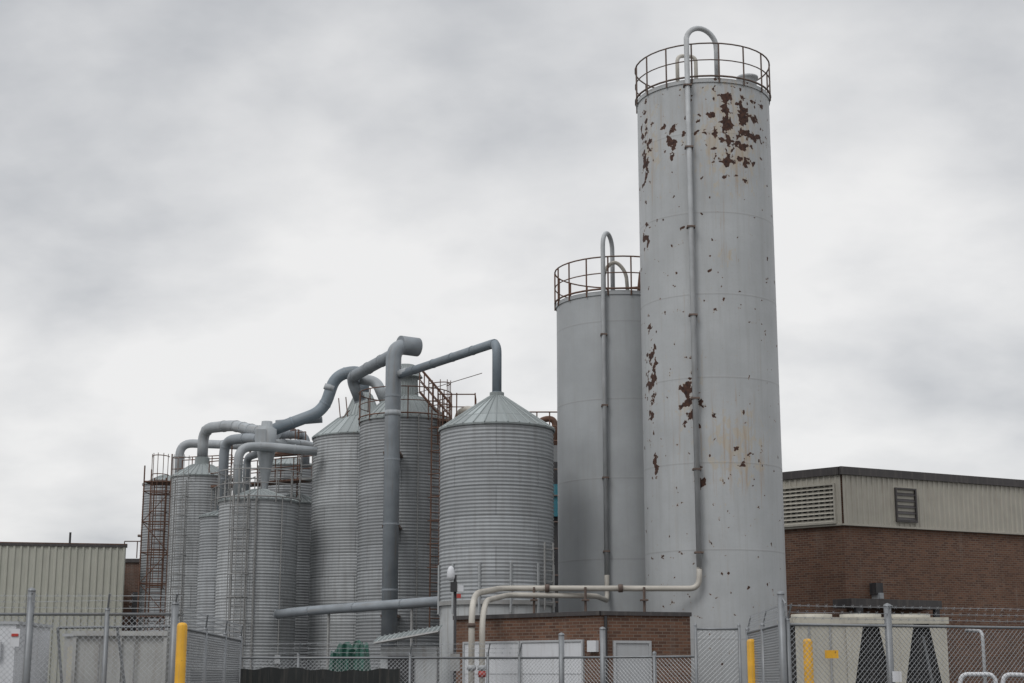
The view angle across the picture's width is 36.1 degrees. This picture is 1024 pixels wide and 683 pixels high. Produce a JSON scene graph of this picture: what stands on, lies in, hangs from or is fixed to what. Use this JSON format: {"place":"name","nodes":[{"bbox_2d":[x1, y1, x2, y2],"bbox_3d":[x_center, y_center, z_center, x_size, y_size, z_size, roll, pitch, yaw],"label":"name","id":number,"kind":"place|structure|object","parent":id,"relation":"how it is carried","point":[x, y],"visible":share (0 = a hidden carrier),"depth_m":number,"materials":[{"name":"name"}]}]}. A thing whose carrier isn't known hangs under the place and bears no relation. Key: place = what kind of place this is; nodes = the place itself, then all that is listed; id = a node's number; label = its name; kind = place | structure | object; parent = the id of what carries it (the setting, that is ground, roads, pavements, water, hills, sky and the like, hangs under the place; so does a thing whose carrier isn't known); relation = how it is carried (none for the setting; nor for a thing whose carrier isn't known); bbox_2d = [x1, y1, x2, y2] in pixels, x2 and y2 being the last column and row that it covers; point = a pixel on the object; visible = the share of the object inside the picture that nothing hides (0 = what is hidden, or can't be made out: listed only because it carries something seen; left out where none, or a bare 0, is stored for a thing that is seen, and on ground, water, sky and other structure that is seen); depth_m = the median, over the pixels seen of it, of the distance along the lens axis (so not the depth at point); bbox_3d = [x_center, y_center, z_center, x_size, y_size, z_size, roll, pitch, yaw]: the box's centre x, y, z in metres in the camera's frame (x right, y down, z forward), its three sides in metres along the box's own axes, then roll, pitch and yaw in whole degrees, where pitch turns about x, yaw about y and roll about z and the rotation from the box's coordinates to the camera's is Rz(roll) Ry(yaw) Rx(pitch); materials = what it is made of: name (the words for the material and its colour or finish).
{"place":"outdoors","nodes":[
{"label":"outdoors","id":0,"kind":"place"},
{"bbox_2d":[122,534,140,630],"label":"brick warehouse","id":1,"kind":"structure","parent":0,"point":[131,579],"depth_m":85.05,"materials":[{"name":"brick"}]},
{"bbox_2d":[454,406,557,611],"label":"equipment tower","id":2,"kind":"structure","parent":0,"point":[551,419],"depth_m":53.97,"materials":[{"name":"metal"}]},
{"bbox_2d":[0,0,1023,558],"label":"sky","id":3,"kind":"structure","parent":0,"point":[211,210],"materials":[{"name":"grey"}]},
{"bbox_2d":[456,615,690,682],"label":"brick walls","id":4,"kind":"structure","parent":0,"point":[668,635],"depth_m":38.43,"materials":[{"name":"brown brick"}]},
{"bbox_2d":[462,639,584,682],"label":"overhead doors","id":5,"kind":"structure","parent":4,"relation":"attached to","point":[539,648],"depth_m":39.17,"materials":[{"name":"white paint"}]},
{"bbox_2d":[453,611,691,619],"bbox_3d":[1.167,6.853,39.313,6.487,0.100,1.893,-5,-13,23],"label":"coping","id":6,"kind":"object","parent":4,"relation":"on","point":[582,613],"visible":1,"depth_m":38.59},
{"bbox_2d":[587,616,651,682],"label":"door and light","id":7,"kind":"structure","parent":4,"relation":"attached to","point":[632,648],"depth_m":37.94,"materials":[{"name":"grey paint"}]},
{"bbox_2d":[784,475,1023,682],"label":"brick walls","id":8,"kind":"structure","parent":0,"point":[951,570],"depth_m":56.21,"materials":[{"name":"brown brick"}]},
{"bbox_2d":[833,583,941,616],"bbox_3d":[13.043,10.719,54.156,4.000,4.750,1.000,6,-13,-27],"label":"canopy and wall fixtures","id":9,"kind":"object","parent":8,"relation":"attached to","point":[877,594],"visible":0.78,"depth_m":54.13,"materials":[{"name":"metal"}]},
{"bbox_2d":[782,466,1023,487],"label":"roof fascia","id":10,"kind":"structure","parent":8,"relation":"on","point":[846,470],"depth_m":56.46,"materials":[{"name":"black metal"}]},
{"bbox_2d":[783,475,1023,534],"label":"metal cladding","id":11,"kind":"structure","parent":8,"relation":"attached to","point":[944,506],"depth_m":56.74,"materials":[{"name":"beige metal"}]},
{"bbox_2d":[783,483,917,527],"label":"louvres","id":12,"kind":"object","parent":11,"relation":"on","point":[905,505],"visible":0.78,"depth_m":55.99,"materials":[{"name":"metal"}]},
{"label":"yard pavement","id":13,"kind":"structure","parent":0,"visible":0},
{"bbox_2d":[0,621,52,682],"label":"box trailer","id":14,"kind":"object","parent":13,"relation":"on","point":[40,667],"visible":0.54,"depth_m":31.85,"materials":[{"name":"white paint"}]},
{"bbox_2d":[0,532,127,682],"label":"metal clad warehouse","id":15,"kind":"structure","parent":13,"relation":"on","point":[74,570],"depth_m":70.66,"materials":[{"name":"beige metal"}]},
{"bbox_2d":[62,634,72,682],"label":"utility cabinet","id":16,"kind":"object","parent":13,"relation":"on","point":[67,660],"visible":0.1,"depth_m":39.19,"materials":[{"name":"grey metal"}]},
{"bbox_2d":[0,587,182,682],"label":"chain link fence","id":17,"kind":"object","parent":13,"relation":"on","point":[30,615],"visible":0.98,"depth_m":23.58,"materials":[{"name":"metal"}]},
{"bbox_2d":[71,631,217,682],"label":"cargo container","id":18,"kind":"object","parent":13,"relation":"on","point":[141,651],"visible":0.37,"depth_m":33.33,"materials":[{"name":"metal"}]},
{"bbox_2d":[71,631,217,682],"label":"doors and ribs","id":19,"kind":"structure","parent":18,"relation":"in","point":[77,633],"depth_m":33.33,"materials":[{"name":"metal"}]},
{"bbox_2d":[138,475,170,630],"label":"corrugated silo","id":20,"kind":"object","parent":13,"relation":"on","point":[159,515],"visible":0.24,"depth_m":72.67,"materials":[{"name":"metal"}]},
{"bbox_2d":[136,453,178,630],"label":"rusty access tower","id":21,"kind":"structure","parent":13,"relation":"on","point":[151,482],"depth_m":66.75,"materials":[{"name":"metal"}]},
{"bbox_2d":[174,622,187,682],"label":"yellow bollard","id":22,"kind":"object","parent":13,"relation":"on","point":[181,650],"visible":1,"depth_m":23.09,"materials":[{"name":"metal"}]},
{"bbox_2d":[164,454,230,638],"bbox_3d":[-13.171,10.090,65.291,3.000,10.611,2.839,6,-14,-28],"label":"corrugated silo","id":23,"kind":"object","parent":13,"relation":"on","point":[190,497],"visible":0.38,"depth_m":64.62,"materials":[{"name":"grey metal"}]},
{"bbox_2d":[195,510,218,640],"bbox_3d":[-11.450,10.554,61.142,2.060,7.978,2.060,0,-12,0],"label":"corrugated silo","id":24,"kind":"object","parent":13,"relation":"on","point":[207,566],"visible":0.32,"depth_m":60.80,"materials":[{"name":"grey metal"}]},
{"bbox_2d":[181,607,243,682],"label":"chain link fence","id":25,"kind":"object","parent":13,"relation":"on","point":[224,639],"visible":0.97,"depth_m":27.72,"materials":[{"name":"metal"}]},
{"bbox_2d":[214,464,301,670],"bbox_3d":[-9.361,9.219,57.322,3.327,9.000,3.303,8,-14,-33],"label":"corrugated silo","id":26,"kind":"object","parent":13,"relation":"on","point":[256,565],"visible":0.77,"depth_m":56.33,"materials":[{"name":"grey paint"}]},
{"bbox_2d":[172,429,312,511],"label":"silo top walkway","id":27,"kind":"structure","parent":26,"relation":"on","point":[296,480],"depth_m":63.95,"materials":[{"name":"metal"}]},
{"bbox_2d":[258,457,311,497],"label":"corrugated silo","id":28,"kind":"object","parent":13,"relation":"on","point":[306,488],"visible":0.04,"depth_m":69.06,"materials":[{"name":"grey metal"}]},
{"bbox_2d":[285,493,311,668],"bbox_3d":[-8.800,10.530,63.192,2.600,8.878,2.600,0,-12,0],"label":"corrugated silo","id":29,"kind":"object","parent":13,"relation":"on","point":[303,567],"visible":0.23,"depth_m":62.48,"materials":[{"name":"grey metal"}]},
{"bbox_2d":[174,336,501,668],"bbox_3d":[-7.981,7.300,58.771,5.322,13.377,29.947,4,-13,-20],"label":"pneumatic ductwork","id":30,"kind":"object","parent":13,"relation":"on","point":[264,441],"visible":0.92,"depth_m":54.31,"materials":[{"name":"grey metal"}]},
{"bbox_2d":[307,392,376,669],"bbox_3d":[-5.770,8.013,59.637,4.160,12.323,4.160,0,-12,0],"label":"corrugated silo","id":31,"kind":"object","parent":13,"relation":"on","point":[334,531],"visible":0.44,"depth_m":58.27,"materials":[{"name":"metal"}]},
{"bbox_2d":[328,640,370,671],"bbox_3d":[-3.500,7.609,33.756,1.338,2.351,1.920,0,-12,0],"label":"tarp covered pile","id":32,"kind":"object","parent":13,"relation":"on","point":[340,665],"visible":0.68,"depth_m":33.46,"materials":[{"name":"green plastic"}]},
{"bbox_2d":[185,643,523,682],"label":"chain link fence","id":33,"kind":"object","parent":13,"relation":"on","point":[293,674],"visible":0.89,"depth_m":32.26,"materials":[{"name":"metal"}]},
{"bbox_2d":[373,624,442,682],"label":"lean to shed","id":34,"kind":"object","parent":13,"relation":"on","point":[403,665],"visible":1,"depth_m":41.73,"materials":[{"name":"metal"}]},
{"bbox_2d":[355,363,476,669],"bbox_3d":[-3.479,6.971,55.589,4.402,12.678,4.013,0,-12,0],"label":"corrugated silo","id":35,"kind":"object","parent":13,"relation":"on","point":[423,418],"visible":0.66,"depth_m":54.63,"materials":[{"name":"grey paint"}]},
{"bbox_2d":[447,566,463,682],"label":"security camera pole","id":36,"kind":"object","parent":13,"relation":"on","point":[455,588],"visible":0.97,"depth_m":37.46,"materials":[{"name":"metal"}]},
{"bbox_2d":[437,391,555,682],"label":"corrugated silo","id":37,"kind":"object","parent":13,"relation":"on","point":[496,501],"visible":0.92,"depth_m":44.63,"materials":[{"name":"grey metal"}]},
{"bbox_2d":[554,231,645,611],"bbox_3d":[3.430,4.333,49.174,4.700,15.170,4.700,0,-12,0],"label":"steel storage silo","id":38,"kind":"object","parent":13,"relation":"on","point":[601,526],"visible":0.53,"depth_m":47.76,"materials":[{"name":"paint"}]},
{"bbox_2d":[521,627,698,682],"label":"chain link fence","id":39,"kind":"object","parent":13,"relation":"on","point":[561,657],"visible":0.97,"depth_m":31.15,"materials":[{"name":"metal"}]},
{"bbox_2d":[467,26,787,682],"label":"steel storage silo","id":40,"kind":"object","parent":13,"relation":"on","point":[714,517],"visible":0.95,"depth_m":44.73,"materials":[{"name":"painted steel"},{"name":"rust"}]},
{"bbox_2d":[694,623,741,682],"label":"chain link gate","id":41,"kind":"structure","parent":13,"relation":"on","point":[739,658],"depth_m":29.43,"materials":[{"name":"metal"}]},
{"bbox_2d":[747,639,756,682],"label":"yellow bollard","id":42,"kind":"object","parent":13,"relation":"on","point":[751,661],"visible":0.97,"depth_m":27.38,"materials":[{"name":"metal"}]},
{"bbox_2d":[745,607,779,682],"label":"chain link fence","id":43,"kind":"object","parent":13,"relation":"on","point":[764,654],"visible":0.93,"depth_m":25.86,"materials":[{"name":"metal"}]},
{"bbox_2d":[803,639,813,682],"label":"yellow bollard","id":44,"kind":"object","parent":13,"relation":"on","point":[810,667],"visible":0.84,"depth_m":25.42,"materials":[{"name":"metal"}]},
{"bbox_2d":[777,614,1023,682],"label":"air cooled chiller","id":45,"kind":"object","parent":13,"relation":"on","point":[912,619],"visible":0.77,"depth_m":37.35,"materials":[{"name":"beige metal"}]},
{"bbox_2d":[777,591,1023,682],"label":"chain link fence","id":46,"kind":"object","parent":13,"relation":"on","point":[785,651],"visible":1,"depth_m":24.24,"materials":[{"name":"metal"}]}
]}

